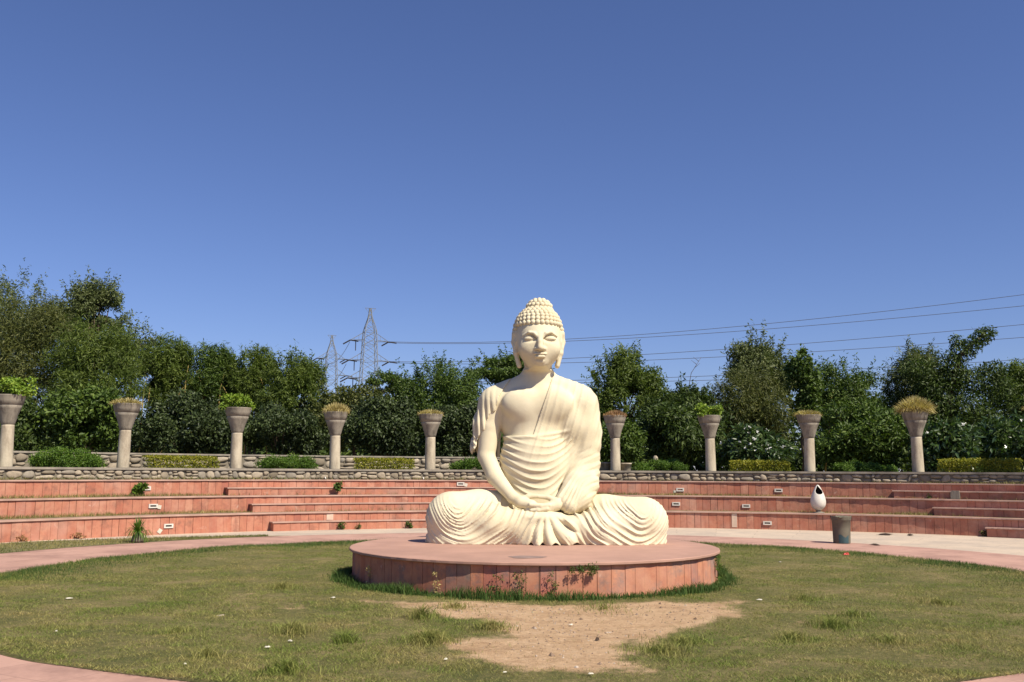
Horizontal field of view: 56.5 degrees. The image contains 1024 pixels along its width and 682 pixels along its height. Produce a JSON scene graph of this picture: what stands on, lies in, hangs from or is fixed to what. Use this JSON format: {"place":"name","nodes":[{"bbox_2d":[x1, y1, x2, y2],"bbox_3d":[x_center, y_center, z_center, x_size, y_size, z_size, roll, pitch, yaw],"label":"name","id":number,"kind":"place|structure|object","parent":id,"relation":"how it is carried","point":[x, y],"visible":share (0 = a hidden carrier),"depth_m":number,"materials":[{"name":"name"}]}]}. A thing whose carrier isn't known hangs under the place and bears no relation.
{"place":"outdoors","nodes":[
{"label":"outdoors","id":0,"kind":"place"},
{"bbox_2d":[0,535,290,552],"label":"grass verge","id":1,"kind":"object","parent":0,"point":[44,546],"depth_m":20.57,"materials":[{"name":"green plant"}]},
{"bbox_2d":[120,516,152,542],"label":"plant","id":2,"kind":"object","parent":1,"relation":"on","point":[138,535],"visible":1,"depth_m":21.22,"materials":[{"name":"green plant"}]},
{"bbox_2d":[13,451,500,469],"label":"rubble wall","id":3,"kind":"structure","parent":0,"point":[20,458],"depth_m":33.40,"materials":[{"name":"stone"}]},
{"bbox_2d":[0,537,1023,681],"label":"lawn","id":4,"kind":"structure","parent":0,"point":[504,652],"depth_m":10.03,"materials":[{"name":"plant"}]},
{"bbox_2d":[489,574,502,592],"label":"weed","id":5,"kind":"object","parent":4,"relation":"on","point":[497,585],"visible":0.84,"depth_m":12.10,"materials":[{"name":"green plant"}]},
{"bbox_2d":[349,536,719,597],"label":"round platform","id":6,"kind":"structure","parent":4,"relation":"on","point":[417,561],"depth_m":12.69,"materials":[{"name":"stone"}]},
{"bbox_2d":[512,570,526,593],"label":"weed","id":7,"kind":"object","parent":6,"relation":"attached to","point":[519,580],"visible":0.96,"depth_m":12.07,"materials":[{"name":"green plant"}]},
{"bbox_2d":[425,297,668,545],"bbox_3d":[0.574,1.261,16.015,3.967,4.155,1.785,0,-8,0],"label":"seated statue","id":8,"kind":"object","parent":6,"relation":"on","point":[544,418],"visible":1,"depth_m":15.73,"materials":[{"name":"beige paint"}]},
{"bbox_2d":[569,561,599,575],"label":"creeper","id":9,"kind":"object","parent":6,"relation":"hanging from","point":[593,570],"visible":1,"depth_m":12.11,"materials":[{"name":"green plant"}]},
{"bbox_2d":[545,571,559,595],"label":"weed","id":10,"kind":"object","parent":4,"relation":"on","point":[553,591],"visible":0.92,"depth_m":12.05,"materials":[{"name":"green plant"}]},
{"bbox_2d":[412,602,711,667],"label":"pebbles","id":11,"kind":"object","parent":4,"relation":"on","point":[599,663],"visible":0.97,"depth_m":10.06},
{"bbox_2d":[143,580,981,681],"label":"grass tufts","id":12,"kind":"object","parent":4,"relation":"on","point":[417,613],"visible":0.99,"depth_m":9.21,"materials":[{"name":"green plant"}]},
{"bbox_2d":[714,554,722,581],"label":"weed","id":13,"kind":"object","parent":4,"relation":"on","point":[717,566],"visible":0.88,"depth_m":13.87,"materials":[{"name":"green plant"}]},
{"bbox_2d":[0,533,1023,681],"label":"pink path","id":14,"kind":"structure","parent":0,"point":[12,669],"depth_m":18.84,"materials":[{"name":"stone"}]},
{"bbox_2d":[830,515,850,543],"bbox_3d":[7.684,4.392,22.244,0.468,0.625,0.468,0,-8,0],"label":"concrete bin","id":15,"kind":"object","parent":14,"relation":"on","point":[841,527],"visible":1,"depth_m":22.08,"materials":[{"name":"grey concrete"}]},
{"bbox_2d":[0,528,1023,632],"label":"pavement","id":16,"kind":"structure","parent":0,"point":[1012,546],"depth_m":24.38,"materials":[{"name":"beige stone"}]},
{"bbox_2d":[16,535,28,541],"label":"weed","id":17,"kind":"object","parent":16,"relation":"on","point":[25,539],"visible":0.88,"depth_m":21.43,"materials":[{"name":"green plant"}]},
{"bbox_2d":[70,532,86,538],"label":"weed","id":18,"kind":"object","parent":16,"relation":"on","point":[78,533],"visible":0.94,"depth_m":22.38,"materials":[{"name":"green plant"}]},
{"bbox_2d":[338,522,345,529],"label":"weed","id":19,"kind":"object","parent":16,"relation":"on","point":[341,525],"visible":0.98,"depth_m":26.39,"materials":[{"name":"green plant"}]},
{"bbox_2d":[224,487,495,530],"bbox_3d":[-3.567,4.875,27.946,9.320,1.142,2.592,3,-8,-20],"label":"stair flight","id":20,"kind":"object","parent":16,"relation":"on","point":[328,524],"visible":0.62,"depth_m":27.36,"materials":[{"name":"red stone"}]},
{"bbox_2d":[0,510,1023,542],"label":"seating tier","id":21,"kind":"object","parent":16,"relation":"on","point":[39,529],"visible":0.59,"depth_m":25.65,"materials":[{"name":"red stone"}]},
{"bbox_2d":[0,494,1023,518],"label":"seating tier","id":22,"kind":"object","parent":21,"relation":"on","point":[59,506],"visible":0.63,"depth_m":26.80,"materials":[{"name":"red stone"}]},
{"bbox_2d":[130,482,148,495],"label":"weed","id":23,"kind":"object","parent":22,"relation":"on","point":[140,488],"visible":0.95,"depth_m":25.43,"materials":[{"name":"green plant"}]},
{"bbox_2d":[333,480,342,491],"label":"weed","id":24,"kind":"object","parent":22,"relation":"on","point":[337,486],"visible":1,"depth_m":28.25,"materials":[{"name":"green plant"}]},
{"bbox_2d":[0,479,1023,497],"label":"seating tier","id":25,"kind":"object","parent":22,"relation":"on","point":[54,488],"visible":0.69,"depth_m":28.26,"materials":[{"name":"red stone"}]},
{"bbox_2d":[0,467,1023,483],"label":"rubble wall","id":26,"kind":"structure","parent":25,"relation":"on","point":[103,473],"depth_m":29.17,"materials":[{"name":"stone"}]},
{"bbox_2d":[0,475,1023,552],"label":"tread grass","id":27,"kind":"structure","parent":22,"relation":"on","point":[177,537],"depth_m":24.57,"materials":[{"name":"green plant"}]},
{"bbox_2d":[950,491,959,498],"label":"stone block","id":28,"kind":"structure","parent":22,"relation":"on","point":[955,494],"depth_m":26.97,"materials":[{"name":"stone"}]},
{"bbox_2d":[810,485,825,512],"bbox_3d":[8.898,4.584,27.721,0.432,0.810,0.432,-3,-8,22],"label":"egg bin","id":29,"kind":"object","parent":21,"relation":"on","point":[818,502],"visible":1,"depth_m":27.58,"materials":[{"name":"white paint"}]},
{"bbox_2d":[892,490,1023,538],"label":"stair flight","id":30,"kind":"object","parent":16,"relation":"on","point":[1001,532],"visible":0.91,"depth_m":26.15,"materials":[{"name":"red stone"}]},
{"bbox_2d":[0,0,1023,471],"label":"sky","id":31,"kind":"structure","parent":0,"point":[270,173],"materials":[{"name":"blue"}]},
{"bbox_2d":[322,565,743,602],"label":"platform fringe grass","id":32,"kind":"structure","parent":0,"point":[342,576],"depth_m":12.35,"materials":[{"name":"green plant"}]},
{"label":"terrace ground","id":33,"kind":"structure","parent":0,"visible":0},
{"bbox_2d":[0,394,25,466],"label":"funnel planter","id":34,"kind":"object","parent":33,"relation":"on","point":[11,405],"visible":0.94,"depth_m":24.78,"materials":[{"name":"stone"}]},
{"bbox_2d":[0,375,38,396],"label":"leafy plant","id":35,"kind":"object","parent":34,"relation":"in","point":[14,385],"visible":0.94,"depth_m":25.06,"materials":[{"name":"green plant"}]},
{"bbox_2d":[0,392,60,450],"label":"broadleaf shrub","id":36,"kind":"object","parent":33,"relation":"on","point":[26,436],"visible":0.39,"depth_m":35.49,"materials":[{"name":"green plant"}]},
{"bbox_2d":[0,257,62,365],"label":"eucalyptus tree","id":37,"kind":"object","parent":33,"relation":"on","point":[4,287],"visible":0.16,"depth_m":52.38,"materials":[{"name":"green plant"}]},
{"bbox_2d":[0,279,83,408],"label":"casuarina tree","id":38,"kind":"object","parent":33,"relation":"on","point":[19,362],"visible":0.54,"depth_m":42.54,"materials":[{"name":"green plant"}]},
{"bbox_2d":[25,445,107,466],"bbox_3d":[-12.411,3.336,26.524,2.216,1.031,1.760,0,-8,0],"label":"groundcover mound","id":39,"kind":"object","parent":33,"relation":"on","point":[59,456],"visible":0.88,"depth_m":26.13,"materials":[{"name":"green plant"}]},
{"bbox_2d":[29,380,124,451],"bbox_3d":[-16.336,3.064,36.461,3.597,3.226,3.422,0,-8,0],"label":"broadleaf shrub","id":40,"kind":"object","parent":33,"relation":"on","point":[79,417],"visible":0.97,"depth_m":35.84,"materials":[{"name":"green plant"}]},
{"bbox_2d":[28,306,153,450],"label":"casuarina tree","id":41,"kind":"object","parent":33,"relation":"on","point":[86,360],"visible":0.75,"depth_m":41.62,"materials":[{"name":"green plant"}]},
{"bbox_2d":[53,266,137,447],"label":"eucalyptus tree","id":42,"kind":"object","parent":33,"relation":"on","point":[94,297],"visible":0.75,"depth_m":50.30,"materials":[{"name":"green plant"}]},
{"bbox_2d":[113,403,141,467],"bbox_3d":[-11.010,2.703,27.130,0.774,1.846,0.774,4,-8,-23],"label":"funnel planter","id":43,"kind":"object","parent":33,"relation":"on","point":[126,414],"visible":0.97,"depth_m":26.97,"materials":[{"name":"stone"}]},
{"bbox_2d":[109,397,142,404],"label":"dry grass tuft","id":44,"kind":"object","parent":43,"relation":"in","point":[125,400],"visible":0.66,"depth_m":27.03,"materials":[{"name":"plant"}]},
{"bbox_2d":[111,312,161,399],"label":"eucalyptus tree","id":45,"kind":"object","parent":33,"relation":"on","point":[152,339],"visible":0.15,"depth_m":50.37,"materials":[{"name":"green plant"}]},
{"bbox_2d":[131,327,206,452],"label":"bamboo clump","id":46,"kind":"object","parent":33,"relation":"on","point":[171,363],"visible":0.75,"depth_m":45.65,"materials":[{"name":"green plant"}]},
{"bbox_2d":[141,454,219,467],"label":"clipped hedge","id":47,"kind":"object","parent":33,"relation":"on","point":[205,459],"visible":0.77,"depth_m":28.14,"materials":[{"name":"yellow plant"}]},
{"bbox_2d":[130,386,251,453],"bbox_3d":[-12.632,3.223,36.732,4.801,3.211,3.629,4,-9,-25],"label":"rounded shrub","id":48,"kind":"object","parent":33,"relation":"on","point":[203,427],"visible":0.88,"depth_m":36.18,"materials":[{"name":"green plant"}]},
{"bbox_2d":[183,338,242,453],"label":"bamboo clump","id":49,"kind":"object","parent":33,"relation":"on","point":[212,382],"visible":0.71,"depth_m":46.01,"materials":[{"name":"green plant"}]},
{"bbox_2d":[225,407,251,467],"bbox_3d":[-8.395,2.975,29.097,0.802,1.869,0.802,-3,-9,22],"label":"funnel planter","id":50,"kind":"object","parent":33,"relation":"on","point":[237,417],"visible":0.97,"depth_m":28.93,"materials":[{"name":"stone"}]},
{"bbox_2d":[218,393,255,409],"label":"leafy plant","id":51,"kind":"object","parent":50,"relation":"in","point":[233,400],"visible":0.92,"depth_m":29.08,"materials":[{"name":"green plant"}]},
{"bbox_2d":[222,341,280,454],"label":"bamboo clump","id":52,"kind":"object","parent":33,"relation":"on","point":[243,380],"visible":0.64,"depth_m":45.66,"materials":[{"name":"green plant"}]},
{"bbox_2d":[253,451,318,468],"bbox_3d":[-7.167,3.937,30.335,2.007,0.892,1.682,0,-8,0],"label":"groundcover mound","id":53,"kind":"object","parent":33,"relation":"on","point":[291,461],"visible":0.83,"depth_m":29.96,"materials":[{"name":"green plant"}]},
{"bbox_2d":[243,400,329,454],"bbox_3d":[-9.123,3.578,37.760,3.561,2.563,3.451,-6,-10,38],"label":"rounded shrub","id":54,"kind":"object","parent":33,"relation":"on","point":[298,433],"visible":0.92,"depth_m":37.29,"materials":[{"name":"green plant"}]},
{"bbox_2d":[250,338,329,454],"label":"feathery tree","id":55,"kind":"object","parent":33,"relation":"on","point":[295,381],"visible":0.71,"depth_m":44.40,"materials":[{"name":"green plant"}]},
{"bbox_2d":[323,411,347,468],"bbox_3d":[-5.659,3.198,30.518,0.790,1.843,0.790,4,-8,-27],"label":"funnel planter","id":56,"kind":"object","parent":33,"relation":"on","point":[335,421],"visible":0.91,"depth_m":30.35,"materials":[{"name":"stone"}]},
{"bbox_2d":[322,403,349,413],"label":"dry grass tuft","id":57,"kind":"object","parent":56,"relation":"in","point":[341,407],"visible":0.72,"depth_m":30.44,"materials":[{"name":"plant"}]},
{"bbox_2d":[301,371,402,455],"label":"tree","id":58,"kind":"object","parent":33,"relation":"on","point":[350,398],"visible":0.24,"depth_m":42.66,"materials":[{"name":"green plant"}]},
{"bbox_2d":[340,393,424,455],"bbox_3d":[-5.285,3.569,38.814,3.765,2.869,3.629,0,-8,0],"label":"rounded shrub","id":59,"kind":"object","parent":33,"relation":"on","point":[376,426],"visible":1,"depth_m":37.98,"materials":[{"name":"green plant"}]},
{"bbox_2d":[353,457,415,468],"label":"clipped hedge","id":60,"kind":"object","parent":33,"relation":"on","point":[382,460],"visible":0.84,"depth_m":31.12,"materials":[{"name":"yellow plant"}]},
{"bbox_2d":[365,367,420,455],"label":"acacia tree","id":61,"kind":"object","parent":33,"relation":"on","point":[376,380],"visible":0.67,"depth_m":44.23,"materials":[{"name":"green plant"}]},
{"bbox_2d":[419,414,442,469],"bbox_3d":[-2.698,3.347,31.520,0.802,1.851,0.802,6,-9,-41],"label":"funnel planter","id":62,"kind":"object","parent":33,"relation":"on","point":[430,423],"visible":0.98,"depth_m":31.35,"materials":[{"name":"concrete"}]},
{"bbox_2d":[418,409,443,415],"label":"dry grass tuft","id":63,"kind":"object","parent":62,"relation":"in","point":[428,411],"visible":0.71,"depth_m":31.44,"materials":[{"name":"plant"}]},
{"bbox_2d":[385,348,490,456],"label":"acacia tree","id":64,"kind":"object","parent":33,"relation":"on","point":[441,391],"visible":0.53,"depth_m":43.35,"materials":[{"name":"green plant"}]},
{"bbox_2d":[414,399,500,456],"bbox_3d":[-2.226,3.790,38.704,3.210,2.883,2.985,5,-9,-31],"label":"rounded shrub","id":65,"kind":"object","parent":33,"relation":"on","point":[455,425],"visible":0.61,"depth_m":38.24,"materials":[{"name":"green plant"}]},
{"bbox_2d":[448,456,482,469],"bbox_3d":[-1.350,4.260,32.334,1.444,0.725,1.423,-3,-8,20],"label":"groundcover mound","id":66,"kind":"object","parent":33,"relation":"on","point":[470,463],"visible":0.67,"depth_m":31.94,"materials":[{"name":"green plant"}]},
{"bbox_2d":[460,343,554,456],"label":"acacia tree","id":67,"kind":"object","parent":33,"relation":"on","point":[500,369],"visible":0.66,"depth_m":49.51,"materials":[{"name":"green plant"}]},
{"bbox_2d":[28,387,1023,471],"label":"distant wood","id":68,"kind":"object","parent":33,"relation":"on","point":[797,461],"visible":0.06,"depth_m":51.87,"materials":[{"name":"green plant"}]},
{"bbox_2d":[600,462,610,470],"bbox_3d":[3.174,4.322,32.483,0.420,0.380,0.420,0,-8,0],"label":"flower pot","id":69,"kind":"object","parent":33,"relation":"on","point":[605,466],"visible":0.72,"depth_m":32.32,"materials":[{"name":"concrete"}]},
{"bbox_2d":[603,415,625,470],"bbox_3d":[3.481,3.457,32.172,0.774,1.873,0.774,5,-10,-31],"label":"funnel planter","id":70,"kind":"object","parent":33,"relation":"on","point":[614,424],"visible":0.97,"depth_m":32.01,"materials":[{"name":"stone"}]},
{"bbox_2d":[603,409,626,416],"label":"dry grass tuft","id":71,"kind":"object","parent":70,"relation":"in","point":[614,413],"visible":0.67,"depth_m":32.09,"materials":[{"name":"brown plant"}]},
{"bbox_2d":[600,417,648,462],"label":"rounded shrub","id":72,"kind":"object","parent":33,"relation":"on","point":[632,439],"visible":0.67,"depth_m":36.16,"materials":[{"name":"green plant"}]},
{"bbox_2d":[620,463,631,470],"bbox_3d":[3.854,4.311,32.297,0.400,0.360,0.400,0,-8,0],"label":"flower pot","id":73,"kind":"object","parent":33,"relation":"on","point":[625,466],"visible":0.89,"depth_m":32.15,"materials":[{"name":"concrete"}]},
{"bbox_2d":[580,339,671,462],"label":"feathery tree","id":74,"kind":"object","parent":33,"relation":"on","point":[627,377],"visible":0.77,"depth_m":44.49,"materials":[{"name":"green plant"}]},
{"bbox_2d":[632,457,688,470],"bbox_3d":[5.032,4.299,32.461,1.873,0.756,1.604,0,-8,0],"label":"groundcover mound","id":75,"kind":"object","parent":33,"relation":"on","point":[672,464],"visible":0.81,"depth_m":32.16,"materials":[{"name":"green plant"}]},
{"bbox_2d":[635,372,731,428],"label":"mango tree","id":76,"kind":"object","parent":33,"relation":"on","point":[686,394],"visible":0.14,"depth_m":42.50,"materials":[{"name":"green plant"}]},
{"bbox_2d":[635,396,734,469],"bbox_3d":[6.805,3.709,37.195,3.946,3.160,3.841,0,-8,0],"label":"ficus shrub","id":77,"kind":"object","parent":33,"relation":"on","point":[675,432],"visible":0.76,"depth_m":36.58,"materials":[{"name":"green plant"}]},
{"bbox_2d":[697,415,720,470],"bbox_3d":[6.598,3.422,31.769,0.779,1.866,0.779,7,-11,-39],"label":"funnel planter","id":78,"kind":"object","parent":33,"relation":"on","point":[709,424],"visible":0.94,"depth_m":31.61,"materials":[{"name":"stone"}]},
{"bbox_2d":[693,402,723,416],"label":"leafy plant","id":79,"kind":"object","parent":78,"relation":"in","point":[700,408],"visible":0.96,"depth_m":31.78,"materials":[{"name":"green plant"}]},
{"bbox_2d":[702,358,807,449],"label":"casuarina tree","id":80,"kind":"object","parent":33,"relation":"on","point":[751,405],"visible":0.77,"depth_m":42.19,"materials":[{"name":"green plant"}]},
{"bbox_2d":[715,422,796,470],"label":"plumeria bush","id":81,"kind":"object","parent":33,"relation":"on","point":[752,442],"visible":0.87,"depth_m":34.84,"materials":[{"name":"green plant"}]},
{"bbox_2d":[719,319,792,396],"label":"eucalyptus tree","id":82,"kind":"object","parent":33,"relation":"on","point":[747,352],"visible":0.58,"depth_m":47.71,"materials":[{"name":"green plant"}]},
{"bbox_2d":[729,458,790,470],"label":"clipped hedge","id":83,"kind":"object","parent":33,"relation":"on","point":[739,463],"visible":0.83,"depth_m":31.38,"materials":[{"name":"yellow plant"}]},
{"bbox_2d":[783,343,825,470],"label":"ivy trunk","id":84,"kind":"object","parent":33,"relation":"on","point":[804,372],"visible":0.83,"depth_m":43.18,"materials":[{"name":"green plant"}]},
{"bbox_2d":[796,414,820,471],"bbox_3d":[9.625,3.322,30.880,0.793,1.854,0.792,-1,-7,12],"label":"funnel planter","id":85,"kind":"object","parent":33,"relation":"on","point":[808,424],"visible":0.93,"depth_m":30.71,"materials":[{"name":"stone"}]},
{"bbox_2d":[792,410,822,416],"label":"dry grass tuft","id":86,"kind":"object","parent":85,"relation":"in","point":[808,412],"visible":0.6,"depth_m":30.83,"materials":[{"name":"plant"}]},
{"bbox_2d":[793,352,895,471],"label":"acacia tree","id":87,"kind":"object","parent":33,"relation":"on","point":[842,387],"visible":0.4,"depth_m":44.28,"materials":[{"name":"green plant"}]},
{"bbox_2d":[814,396,909,471],"bbox_3d":[13.180,3.599,35.720,4.379,3.201,3.710,0,-8,0],"label":"laurel bush","id":88,"kind":"object","parent":33,"relation":"on","point":[866,433],"visible":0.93,"depth_m":35.03,"materials":[{"name":"green plant"}]},
{"bbox_2d":[830,458,899,471],"bbox_3d":[11.399,4.119,30.693,2.076,0.722,1.602,0,-8,0],"label":"groundcover mound","id":89,"kind":"object","parent":33,"relation":"on","point":[856,466],"visible":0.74,"depth_m":30.30,"materials":[{"name":"green plant"}]},
{"bbox_2d":[876,335,950,471],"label":"tree","id":90,"kind":"object","parent":33,"relation":"on","point":[900,387],"visible":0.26,"depth_m":44.95,"materials":[{"name":"green plant"}]},
{"bbox_2d":[902,411,928,471],"bbox_3d":[12.528,3.141,29.531,0.798,1.876,0.798,1,-8,-11],"label":"funnel planter","id":91,"kind":"object","parent":33,"relation":"on","point":[914,422],"visible":0.94,"depth_m":29.37,"materials":[{"name":"stone"}]},
{"bbox_2d":[892,395,938,413],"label":"dry grass tuft","id":92,"kind":"object","parent":91,"relation":"in","point":[915,403],"visible":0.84,"depth_m":29.42,"materials":[{"name":"plant"}]},
{"bbox_2d":[906,414,983,471],"bbox_3d":[15.349,3.761,33.914,2.856,2.330,2.808,0,-8,0],"label":"plumeria bush","id":93,"kind":"object","parent":33,"relation":"on","point":[950,438],"visible":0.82,"depth_m":33.23,"materials":[{"name":"green plant"}]},
{"bbox_2d":[898,324,1020,427],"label":"creeper snag","id":94,"kind":"object","parent":33,"relation":"on","point":[960,374],"visible":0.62,"depth_m":42.83,"materials":[{"name":"green plant"}]},
{"bbox_2d":[936,457,1022,471],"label":"clipped hedge","id":95,"kind":"object","parent":33,"relation":"on","point":[967,465],"visible":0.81,"depth_m":28.59,"materials":[{"name":"green plant"}]},
{"bbox_2d":[972,409,1023,471],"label":"plumeria bush","id":96,"kind":"object","parent":33,"relation":"on","point":[1004,439],"visible":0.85,"depth_m":33.84,"materials":[{"name":"green plant"}]},
{"bbox_2d":[986,357,1023,419],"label":"feathery tree","id":97,"kind":"object","parent":33,"relation":"on","point":[1016,369],"visible":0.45,"depth_m":46.00,"materials":[{"name":"green plant"}]},
{"bbox_2d":[1005,386,1023,418],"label":"acacia tree","id":98,"kind":"object","parent":33,"relation":"on","point":[1018,406],"visible":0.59,"depth_m":41.91,"materials":[{"name":"green plant"}]},
{"label":"ground","id":99,"kind":"structure","parent":0,"visible":0},
{"bbox_2d":[313,335,352,399],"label":"power pylon","id":100,"kind":"object","parent":99,"relation":"on","point":[335,358],"visible":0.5,"depth_m":264.00,"materials":[{"name":"metal"}]},
{"bbox_2d":[340,308,396,394],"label":"power pylon","id":101,"kind":"object","parent":99,"relation":"on","point":[364,345],"visible":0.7,"depth_m":211.35,"materials":[{"name":"metal"}]},
{"bbox_2d":[388,294,1023,342],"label":"power wire","id":102,"kind":"object","parent":101,"relation":"hanging from","point":[712,328],"visible":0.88,"depth_m":134.97,"materials":[{"name":"metal"}]},
{"bbox_2d":[390,324,1023,361],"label":"power wire","id":103,"kind":"object","parent":101,"relation":"hanging from","point":[774,345],"visible":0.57,"depth_m":124.52,"materials":[{"name":"metal"}]},
{"bbox_2d":[390,337,1023,363],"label":"power wire","id":104,"kind":"object","parent":101,"relation":"hanging from","point":[782,353],"visible":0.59,"depth_m":124.02,"materials":[{"name":"metal"}]},
{"bbox_2d":[409,306,1018,343],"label":"power wire","id":105,"kind":"object","parent":101,"relation":"hanging from","point":[702,333],"visible":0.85,"depth_m":136.83,"materials":[{"name":"metal"}]},
{"bbox_2d":[427,359,1023,381],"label":"power wire","id":106,"kind":"object","parent":101,"relation":"hanging from","point":[846,369],"visible":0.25,"depth_m":133.93,"materials":[{"name":"metal"}]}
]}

